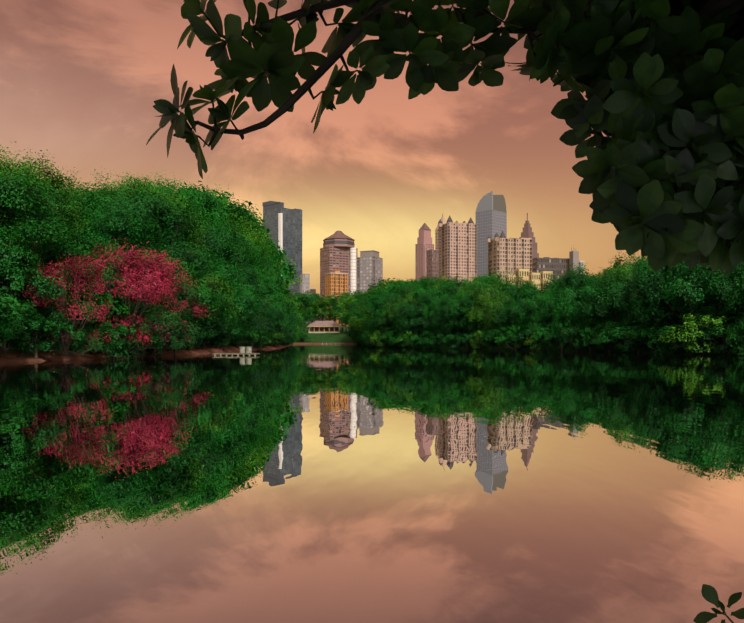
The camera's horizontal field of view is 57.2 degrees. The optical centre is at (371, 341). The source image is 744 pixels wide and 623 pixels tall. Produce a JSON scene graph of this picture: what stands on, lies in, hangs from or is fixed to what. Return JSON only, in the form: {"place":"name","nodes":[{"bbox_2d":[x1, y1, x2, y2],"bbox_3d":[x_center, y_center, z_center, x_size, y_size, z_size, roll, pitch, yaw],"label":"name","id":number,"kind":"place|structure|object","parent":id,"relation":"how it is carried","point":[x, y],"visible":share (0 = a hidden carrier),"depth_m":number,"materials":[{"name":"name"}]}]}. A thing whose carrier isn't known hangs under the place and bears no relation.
{"place":"outdoors","nodes":[
{"label":"outdoors","id":0,"kind":"place"},
{"bbox_2d":[0,0,646,295],"label":"sky","id":1,"kind":"structure","parent":0,"point":[81,81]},
{"bbox_2d":[0,344,743,622],"bbox_3d":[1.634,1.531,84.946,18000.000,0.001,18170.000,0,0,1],"label":"lake water","id":2,"kind":"structure","parent":0,"point":[325,483],"depth_m":7.15,"materials":[{"name":"liquid"}]},
{"bbox_2d":[0,324,743,362],"bbox_3d":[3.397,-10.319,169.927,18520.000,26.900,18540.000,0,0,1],"label":"terrain","id":3,"kind":"structure","parent":0,"point":[316,338],"depth_m":89.52,"materials":[{"name":"green plant"}]},
{"bbox_2d":[0,293,27,325],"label":"tree","id":4,"kind":"object","parent":3,"relation":"on","point":[10,306],"visible":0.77,"depth_m":45.05,"materials":[{"name":"green plant"}]},
{"bbox_2d":[0,312,28,356],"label":"bush","id":5,"kind":"object","parent":3,"relation":"on","point":[16,337],"visible":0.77,"depth_m":50.16,"materials":[{"name":"green plant"}]},
{"bbox_2d":[0,257,43,296],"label":"tree","id":6,"kind":"object","parent":3,"relation":"on","point":[2,284],"visible":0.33,"depth_m":53.15,"materials":[{"name":"green plant"}]},
{"bbox_2d":[0,141,49,251],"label":"tree","id":7,"kind":"object","parent":3,"relation":"on","point":[4,164],"visible":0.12,"depth_m":71.38,"materials":[{"name":"green plant"}]},
{"bbox_2d":[0,227,72,349],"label":"tree","id":8,"kind":"object","parent":3,"relation":"on","point":[26,259],"visible":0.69,"depth_m":53.28,"materials":[{"name":"green plant"}]},
{"bbox_2d":[0,160,91,274],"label":"tree","id":9,"kind":"object","parent":3,"relation":"on","point":[10,198],"visible":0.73,"depth_m":59.73,"materials":[{"name":"green plant"}]},
{"bbox_2d":[9,313,84,358],"bbox_3d":[-26.312,-0.419,52.876,6.012,3.540,6.057,0,0,38],"label":"tree","id":10,"kind":"object","parent":3,"relation":"on","point":[37,325],"visible":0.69,"depth_m":52.94,"materials":[{"name":"green plant"}]},
{"bbox_2d":[1,149,92,264],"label":"tree","id":11,"kind":"object","parent":3,"relation":"on","point":[55,184],"visible":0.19,"depth_m":79.78,"materials":[{"name":"green plant"}]},
{"bbox_2d":[1,177,108,330],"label":"tree","id":12,"kind":"object","parent":3,"relation":"on","point":[55,250],"visible":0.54,"depth_m":68.49,"materials":[{"name":"green plant"}]},
{"bbox_2d":[2,254,116,358],"bbox_3d":[-25.800,-2.683,56.431,8.965,9.210,9.512,0,0,-8],"label":"tree","id":13,"kind":"object","parent":3,"relation":"on","point":[79,280],"visible":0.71,"depth_m":55.76,"materials":[{"name":"red plant"}]},
{"bbox_2d":[23,260,121,344],"bbox_3d":[-28.131,-3.349,62.616,9.093,8.383,9.025,0,0,7],"label":"tree","id":14,"kind":"object","parent":3,"relation":"on","point":[39,273],"visible":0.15,"depth_m":62.49,"materials":[{"name":"green plant"}]},
{"bbox_2d":[12,174,135,260],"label":"tree","id":15,"kind":"object","parent":3,"relation":"on","point":[91,198],"visible":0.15,"depth_m":94.99,"materials":[{"name":"green plant"}]},
{"bbox_2d":[44,289,137,352],"bbox_3d":[-25.599,-1.731,60.800,8.396,6.118,8.459,0,0,-42],"label":"tree","id":16,"kind":"object","parent":3,"relation":"on","point":[118,308],"visible":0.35,"depth_m":59.82,"materials":[{"name":"green plant"}]},
{"bbox_2d":[72,168,157,247],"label":"tree","id":17,"kind":"object","parent":3,"relation":"on","point":[136,189],"visible":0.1,"depth_m":103.19,"materials":[{"name":"green plant"}]},
{"bbox_2d":[86,321,144,359],"bbox_3d":[-21.960,0.214,58.299,4.916,3.955,3.954,0,0,-20],"label":"bush","id":18,"kind":"object","parent":3,"relation":"on","point":[120,346],"visible":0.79,"depth_m":57.70,"materials":[{"name":"green plant"}]},
{"bbox_2d":[74,198,162,289],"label":"tree","id":19,"kind":"object","parent":3,"relation":"on","point":[133,238],"visible":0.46,"depth_m":81.04,"materials":[{"name":"green plant"}]},
{"bbox_2d":[59,238,192,356],"bbox_3d":[-22.552,-3.822,63.298,12.643,11.450,11.281,0,0,30],"label":"tree","id":20,"kind":"object","parent":3,"relation":"on","point":[124,268],"visible":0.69,"depth_m":62.09,"materials":[{"name":"pink plant"}]},
{"bbox_2d":[88,172,167,245],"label":"tree","id":21,"kind":"object","parent":3,"relation":"on","point":[104,188],"visible":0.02,"depth_m":113.68,"materials":[{"name":"green plant"}]},
{"bbox_2d":[114,326,160,357],"bbox_3d":[-21.265,0.363,62.549,4.922,3.560,4.885,0,0,-43],"label":"bush","id":22,"kind":"object","parent":3,"relation":"on","point":[149,339],"visible":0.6,"depth_m":61.76,"materials":[{"name":"green plant"}]},
{"bbox_2d":[107,173,194,217],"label":"tree","id":23,"kind":"object","parent":3,"relation":"on","point":[178,200],"visible":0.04,"depth_m":124.84,"materials":[{"name":"green plant"}]},
{"bbox_2d":[89,186,216,278],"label":"tree","id":24,"kind":"object","parent":3,"relation":"on","point":[162,214],"visible":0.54,"depth_m":89.24,"materials":[{"name":"green plant"}]},
{"bbox_2d":[131,323,184,356],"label":"bush","id":25,"kind":"object","parent":3,"relation":"on","point":[174,343],"visible":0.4,"depth_m":66.35,"materials":[{"name":"green plant"}]},
{"bbox_2d":[127,288,190,351],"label":"tree","id":26,"kind":"object","parent":3,"relation":"on","point":[174,310],"visible":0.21,"depth_m":69.05,"materials":[{"name":"green plant"}]},
{"bbox_2d":[121,196,210,261],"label":"tree","id":27,"kind":"object","parent":3,"relation":"on","point":[191,235],"visible":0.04,"depth_m":101.51,"materials":[{"name":"green plant"}]},
{"bbox_2d":[139,318,196,355],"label":"bush","id":28,"kind":"object","parent":3,"relation":"on","point":[183,326],"visible":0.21,"depth_m":68.80,"materials":[{"name":"green plant"}]},
{"bbox_2d":[129,255,209,349],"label":"tree","id":29,"kind":"object","parent":3,"relation":"on","point":[175,284],"visible":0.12,"depth_m":76.28,"materials":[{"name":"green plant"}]},
{"bbox_2d":[114,246,228,324],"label":"tree","id":30,"kind":"object","parent":3,"relation":"on","point":[205,297],"visible":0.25,"depth_m":79.50,"materials":[{"name":"green plant"}]},
{"bbox_2d":[134,170,210,230],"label":"tree","id":31,"kind":"object","parent":3,"relation":"on","point":[184,191],"visible":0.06,"depth_m":135.09,"materials":[{"name":"green plant"}]},
{"bbox_2d":[122,174,242,241],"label":"tree","id":32,"kind":"object","parent":3,"relation":"on","point":[210,214],"visible":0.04,"depth_m":145.00,"materials":[{"name":"green plant"}]},
{"bbox_2d":[157,214,228,271],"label":"tree","id":33,"kind":"object","parent":3,"relation":"on","point":[213,241],"visible":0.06,"depth_m":109.17,"materials":[{"name":"green plant"}]},
{"bbox_2d":[166,258,243,328],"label":"tree","id":34,"kind":"object","parent":3,"relation":"on","point":[212,284],"visible":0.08,"depth_m":87.76,"materials":[{"name":"green plant"}]},
{"bbox_2d":[187,309,227,348],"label":"bush","id":35,"kind":"object","parent":3,"relation":"on","point":[208,323],"visible":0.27,"depth_m":85.46,"materials":[{"name":"green plant"}]},
{"bbox_2d":[157,179,266,265],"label":"tree","id":36,"kind":"object","parent":3,"relation":"on","point":[210,200],"visible":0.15,"depth_m":153.38,"materials":[{"name":"green plant"}]},
{"bbox_2d":[190,261,240,345],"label":"tree","id":37,"kind":"object","parent":3,"relation":"on","point":[224,316],"visible":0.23,"depth_m":93.79,"materials":[{"name":"green plant"}]},
{"bbox_2d":[190,213,250,338],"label":"tree","id":38,"kind":"object","parent":3,"relation":"on","point":[239,253],"visible":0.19,"depth_m":119.12,"materials":[{"name":"green plant"}]},
{"bbox_2d":[179,182,261,252],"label":"tree","id":39,"kind":"object","parent":3,"relation":"on","point":[241,221],"visible":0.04,"depth_m":180.85,"materials":[{"name":"green plant"}]},
{"bbox_2d":[206,324,237,347],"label":"tree","id":40,"kind":"object","parent":3,"relation":"on","point":[218,339],"visible":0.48,"depth_m":95.10,"materials":[{"name":"green plant"}]},
{"bbox_2d":[199,253,263,345],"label":"tree","id":41,"kind":"object","parent":3,"relation":"on","point":[246,303],"visible":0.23,"depth_m":101.23,"materials":[{"name":"green plant"}]},
{"bbox_2d":[191,184,278,259],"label":"tree","id":42,"kind":"object","parent":3,"relation":"on","point":[248,219],"visible":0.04,"depth_m":197.62,"materials":[{"name":"green plant"}]},
{"bbox_2d":[206,235,267,287],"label":"tree","id":43,"kind":"object","parent":3,"relation":"on","point":[249,254],"visible":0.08,"depth_m":138.94,"materials":[{"name":"green plant"}]},
{"bbox_2d":[210,220,265,283],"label":"tree","id":44,"kind":"object","parent":3,"relation":"on","point":[244,268],"visible":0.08,"depth_m":129.73,"materials":[{"name":"green plant"}]},
{"bbox_2d":[216,270,266,323],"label":"tree","id":45,"kind":"object","parent":3,"relation":"on","point":[253,291],"visible":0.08,"depth_m":110.96,"materials":[{"name":"green plant"}]},
{"bbox_2d":[232,238,276,287],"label":"tree","id":46,"kind":"object","parent":3,"relation":"on","point":[265,260],"visible":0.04,"depth_m":160.45,"materials":[{"name":"green plant"}]},
{"bbox_2d":[234,268,280,346],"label":"tree","id":47,"kind":"object","parent":3,"relation":"on","point":[257,323],"visible":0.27,"depth_m":124.36,"materials":[{"name":"green plant"}]},
{"bbox_2d":[224,200,292,265],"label":"tree","id":48,"kind":"object","parent":3,"relation":"on","point":[272,252],"depth_m":214.10,"materials":[{"name":"green plant"}]},
{"bbox_2d":[253,283,287,345],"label":"tree","id":49,"kind":"object","parent":3,"relation":"on","point":[272,324],"visible":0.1,"depth_m":136.08,"materials":[{"name":"green plant"}]},
{"bbox_2d":[265,285,291,331],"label":"tree","id":50,"kind":"object","parent":3,"relation":"on","point":[282,300],"visible":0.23,"depth_m":159.60,"materials":[{"name":"green plant"}]},
{"bbox_2d":[262,201,301,295],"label":"tower","id":51,"kind":"structure","parent":3,"relation":"on","point":[284,224],"depth_m":1018.98,"materials":[{"name":"grey concrete"},{"name":"glass"}]},
{"bbox_2d":[290,291,321,330],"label":"tree","id":52,"kind":"object","parent":3,"relation":"on","point":[306,298],"visible":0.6,"depth_m":430.95,"materials":[{"name":"green plant"}]},
{"bbox_2d":[300,273,315,323],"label":"building","id":53,"kind":"structure","parent":3,"relation":"on","point":[305,284],"depth_m":905.52,"materials":[{"name":"white concrete"}]},
{"bbox_2d":[307,297,337,320],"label":"tree","id":54,"kind":"object","parent":3,"relation":"on","point":[322,311],"visible":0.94,"depth_m":428.78,"materials":[{"name":"green plant"}]},
{"bbox_2d":[306,321,342,332],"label":"park pavilion","id":55,"kind":"structure","parent":3,"relation":"on","point":[324,326],"depth_m":402.55,"materials":[{"name":"tile"}]},
{"bbox_2d":[325,271,347,324],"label":"building","id":56,"kind":"structure","parent":3,"relation":"on","point":[336,282],"depth_m":726.53,"materials":[{"name":"orange brick"}]},
{"bbox_2d":[320,231,357,320],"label":"tower","id":57,"kind":"structure","parent":3,"relation":"on","point":[335,251],"depth_m":891.40,"materials":[{"name":"brown stone"}]},
{"bbox_2d":[350,248,382,294],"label":"tower","id":58,"kind":"structure","parent":3,"relation":"on","point":[369,266],"depth_m":764.84,"materials":[{"name":"grey glass"}]},
{"bbox_2d":[363,290,392,331],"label":"tree","id":59,"kind":"object","parent":3,"relation":"on","point":[372,311],"visible":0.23,"depth_m":199.16,"materials":[{"name":"green plant"}]},
{"bbox_2d":[370,298,403,334],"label":"tree","id":60,"kind":"object","parent":3,"relation":"on","point":[380,311],"visible":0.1,"depth_m":183.94,"materials":[{"name":"green plant"}]},
{"bbox_2d":[377,296,401,340],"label":"tree","id":61,"kind":"object","parent":3,"relation":"on","point":[387,327],"visible":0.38,"depth_m":180.96,"materials":[{"name":"green plant"}]},
{"bbox_2d":[388,290,422,329],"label":"tree","id":62,"kind":"object","parent":3,"relation":"on","point":[393,311],"visible":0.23,"depth_m":175.15,"materials":[{"name":"green plant"}]},
{"bbox_2d":[391,296,431,344],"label":"tree","id":63,"kind":"object","parent":3,"relation":"on","point":[416,325],"visible":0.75,"depth_m":168.60,"materials":[{"name":"green plant"}]},
{"bbox_2d":[415,223,437,280],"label":"tower","id":64,"kind":"structure","parent":3,"relation":"on","point":[426,259],"depth_m":1122.85,"materials":[{"name":"pink stone"}]},
{"bbox_2d":[411,285,444,317],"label":"tree","id":65,"kind":"object","parent":3,"relation":"on","point":[430,294],"visible":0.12,"depth_m":173.11,"materials":[{"name":"green plant"}]},
{"bbox_2d":[420,296,442,336],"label":"tree","id":66,"kind":"object","parent":3,"relation":"on","point":[427,313],"visible":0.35,"depth_m":164.05,"materials":[{"name":"green plant"}]},
{"bbox_2d":[427,273,468,303],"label":"tree","id":67,"kind":"object","parent":3,"relation":"on","point":[443,287],"visible":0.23,"depth_m":181.64,"materials":[{"name":"green plant"}]},
{"bbox_2d":[431,301,477,343],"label":"tree","id":68,"kind":"object","parent":3,"relation":"on","point":[442,322],"visible":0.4,"depth_m":149.17,"materials":[{"name":"green plant"}]},
{"bbox_2d":[438,215,476,281],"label":"tower","id":69,"kind":"structure","parent":3,"relation":"on","point":[457,247],"depth_m":825.16,"materials":[{"name":"beige stone"}]},
{"bbox_2d":[440,288,485,344],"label":"tree","id":70,"kind":"object","parent":3,"relation":"on","point":[467,302],"visible":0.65,"depth_m":145.79,"materials":[{"name":"green plant"}]},
{"bbox_2d":[465,288,501,343],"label":"tree","id":71,"kind":"object","parent":3,"relation":"on","point":[476,313],"visible":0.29,"depth_m":140.88,"materials":[{"name":"green plant"}]},
{"bbox_2d":[459,278,514,340],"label":"tree","id":72,"kind":"object","parent":3,"relation":"on","point":[483,290],"visible":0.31,"depth_m":145.17,"materials":[{"name":"green plant"}]},
{"bbox_2d":[475,191,506,277],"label":"tower","id":73,"kind":"structure","parent":3,"relation":"on","point":[491,217],"depth_m":1007.86,"materials":[{"name":"grey glass"}]},
{"bbox_2d":[467,270,516,303],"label":"tree","id":74,"kind":"object","parent":3,"relation":"on","point":[488,282],"visible":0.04,"depth_m":158.07,"materials":[{"name":"green plant"}]},
{"bbox_2d":[481,293,518,340],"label":"tree","id":75,"kind":"object","parent":3,"relation":"on","point":[495,307],"visible":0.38,"depth_m":135.35,"materials":[{"name":"green plant"}]},
{"bbox_2d":[487,231,531,282],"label":"building","id":76,"kind":"structure","parent":3,"relation":"on","point":[505,255],"depth_m":683.08,"materials":[{"name":"beige stone"}]},
{"bbox_2d":[484,275,538,307],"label":"tree","id":77,"kind":"object","parent":3,"relation":"on","point":[513,288],"visible":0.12,"depth_m":150.03,"materials":[{"name":"green plant"}]},
{"bbox_2d":[495,324,532,349],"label":"bush","id":78,"kind":"object","parent":3,"relation":"on","point":[513,345],"visible":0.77,"depth_m":123.25,"materials":[{"name":"green plant"}]},
{"bbox_2d":[492,288,543,346],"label":"tree","id":79,"kind":"object","parent":3,"relation":"on","point":[506,317],"visible":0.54,"depth_m":127.60,"materials":[{"name":"green plant"}]},
{"bbox_2d":[505,269,552,290],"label":"flats","id":80,"kind":"structure","parent":3,"relation":"on","point":[524,273],"depth_m":608.84,"materials":[{"name":"yellow paint"}]},
{"bbox_2d":[519,213,538,258],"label":"tower","id":81,"kind":"structure","parent":3,"relation":"on","point":[527,232],"depth_m":1170.36,"materials":[{"name":"brown stone"}]},
{"bbox_2d":[510,287,575,342],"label":"tree","id":82,"kind":"object","parent":3,"relation":"on","point":[536,315],"visible":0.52,"depth_m":120.85,"materials":[{"name":"green plant"}]},
{"bbox_2d":[530,324,566,350],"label":"bush","id":83,"kind":"object","parent":3,"relation":"on","point":[544,331],"visible":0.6,"depth_m":112.99,"materials":[{"name":"green plant"}]},
{"bbox_2d":[532,247,583,281],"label":"building","id":84,"kind":"structure","parent":3,"relation":"on","point":[559,265],"depth_m":719.20,"materials":[{"name":"beige paint"}]},
{"bbox_2d":[544,320,580,350],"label":"bush","id":85,"kind":"object","parent":3,"relation":"on","point":[564,344],"visible":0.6,"depth_m":109.02,"materials":[{"name":"green plant"}]},
{"bbox_2d":[534,263,594,303],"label":"tree","id":86,"kind":"object","parent":3,"relation":"on","point":[558,280],"visible":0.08,"depth_m":136.68,"materials":[{"name":"green plant"}]},
{"bbox_2d":[546,285,587,344],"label":"tree","id":87,"kind":"object","parent":3,"relation":"on","point":[563,300],"visible":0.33,"depth_m":113.36,"materials":[{"name":"green plant"}]},
{"bbox_2d":[548,263,597,337],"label":"tree","id":88,"kind":"object","parent":3,"relation":"on","point":[570,283],"visible":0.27,"depth_m":128.71,"materials":[{"name":"green plant"}]},
{"bbox_2d":[558,323,594,350],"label":"bush","id":89,"kind":"object","parent":3,"relation":"on","point":[566,332],"visible":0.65,"depth_m":104.54,"materials":[{"name":"green plant"}]},
{"bbox_2d":[562,277,613,345],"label":"tree","id":90,"kind":"object","parent":3,"relation":"on","point":[590,321],"visible":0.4,"depth_m":106.69,"materials":[{"name":"green plant"}]},
{"bbox_2d":[573,326,605,351],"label":"bush","id":91,"kind":"object","parent":3,"relation":"on","point":[585,342],"visible":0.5,"depth_m":102.10,"materials":[{"name":"green plant"}]},
{"bbox_2d":[576,254,645,321],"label":"tree","id":92,"kind":"object","parent":3,"relation":"on","point":[623,270],"visible":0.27,"depth_m":109.61,"materials":[{"name":"green plant"}]},
{"bbox_2d":[574,269,650,341],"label":"tree","id":93,"kind":"object","parent":3,"relation":"on","point":[605,304],"visible":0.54,"depth_m":100.57,"materials":[{"name":"green plant"}]},
{"bbox_2d":[593,321,631,351],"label":"bush","id":94,"kind":"object","parent":3,"relation":"on","point":[611,325],"visible":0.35,"depth_m":96.90,"materials":[{"name":"green plant"}]},
{"bbox_2d":[596,323,648,352],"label":"bush","id":95,"kind":"object","parent":3,"relation":"on","point":[611,334],"visible":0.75,"depth_m":92.63,"materials":[{"name":"green plant"}]},
{"bbox_2d":[624,325,659,352],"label":"bush","id":96,"kind":"object","parent":3,"relation":"on","point":[641,344],"visible":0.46,"depth_m":90.89,"materials":[{"name":"green plant"}]},
{"bbox_2d":[624,325,677,351],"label":"bush","id":97,"kind":"object","parent":3,"relation":"on","point":[642,334],"visible":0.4,"depth_m":88.04,"materials":[{"name":"green plant"}]},
{"bbox_2d":[618,259,685,336],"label":"tree","id":98,"kind":"object","parent":3,"relation":"on","point":[637,301],"visible":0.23,"depth_m":91.96,"materials":[{"name":"green plant"}]},
{"bbox_2d":[647,325,682,353],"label":"bush","id":99,"kind":"object","parent":3,"relation":"on","point":[654,343],"visible":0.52,"depth_m":84.67,"materials":[{"name":"green plant"}]},
{"bbox_2d":[627,261,720,326],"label":"tree","id":100,"kind":"object","parent":3,"relation":"on","point":[659,312],"visible":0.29,"depth_m":88.44,"materials":[{"name":"green plant"}]},
{"bbox_2d":[628,258,742,316],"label":"tree","id":101,"kind":"object","parent":3,"relation":"on","point":[653,294],"visible":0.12,"depth_m":88.59,"materials":[{"name":"green plant"}]},
{"bbox_2d":[655,323,718,353],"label":"bush","id":102,"kind":"object","parent":3,"relation":"on","point":[703,330],"visible":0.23,"depth_m":81.25,"materials":[{"name":"green plant"}]},
{"bbox_2d":[658,313,726,354],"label":"bush","id":103,"kind":"object","parent":3,"relation":"on","point":[690,339],"visible":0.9,"depth_m":77.84,"materials":[{"name":"green plant"}]},
{"bbox_2d":[658,263,743,350],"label":"tree","id":104,"kind":"object","parent":3,"relation":"on","point":[695,286],"visible":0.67,"depth_m":81.36,"materials":[{"name":"green plant"}]},
{"bbox_2d":[696,323,743,354],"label":"bush","id":105,"kind":"object","parent":3,"relation":"on","point":[720,332],"visible":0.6,"depth_m":76.00,"materials":[{"name":"green plant"}]},
{"bbox_2d":[708,261,743,329],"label":"tree","id":106,"kind":"object","parent":3,"relation":"on","point":[737,274],"visible":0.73,"depth_m":77.84,"materials":[{"name":"green plant"}]},
{"bbox_2d":[725,317,743,354],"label":"bush","id":107,"kind":"object","parent":3,"relation":"on","point":[734,341],"visible":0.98,"depth_m":72.81,"materials":[{"name":"green plant"}]},
{"bbox_2d":[179,0,743,622],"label":"tree branch","id":108,"kind":"object","parent":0,"point":[711,8],"visible":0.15,"depth_m":3.19,"materials":[{"name":"brown wood"}]},
{"bbox_2d":[146,0,743,622],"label":"magnolia leaves","id":109,"kind":"object","parent":108,"relation":"attached to","point":[650,180],"visible":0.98,"depth_m":3.41,"materials":[{"name":"green plant"}]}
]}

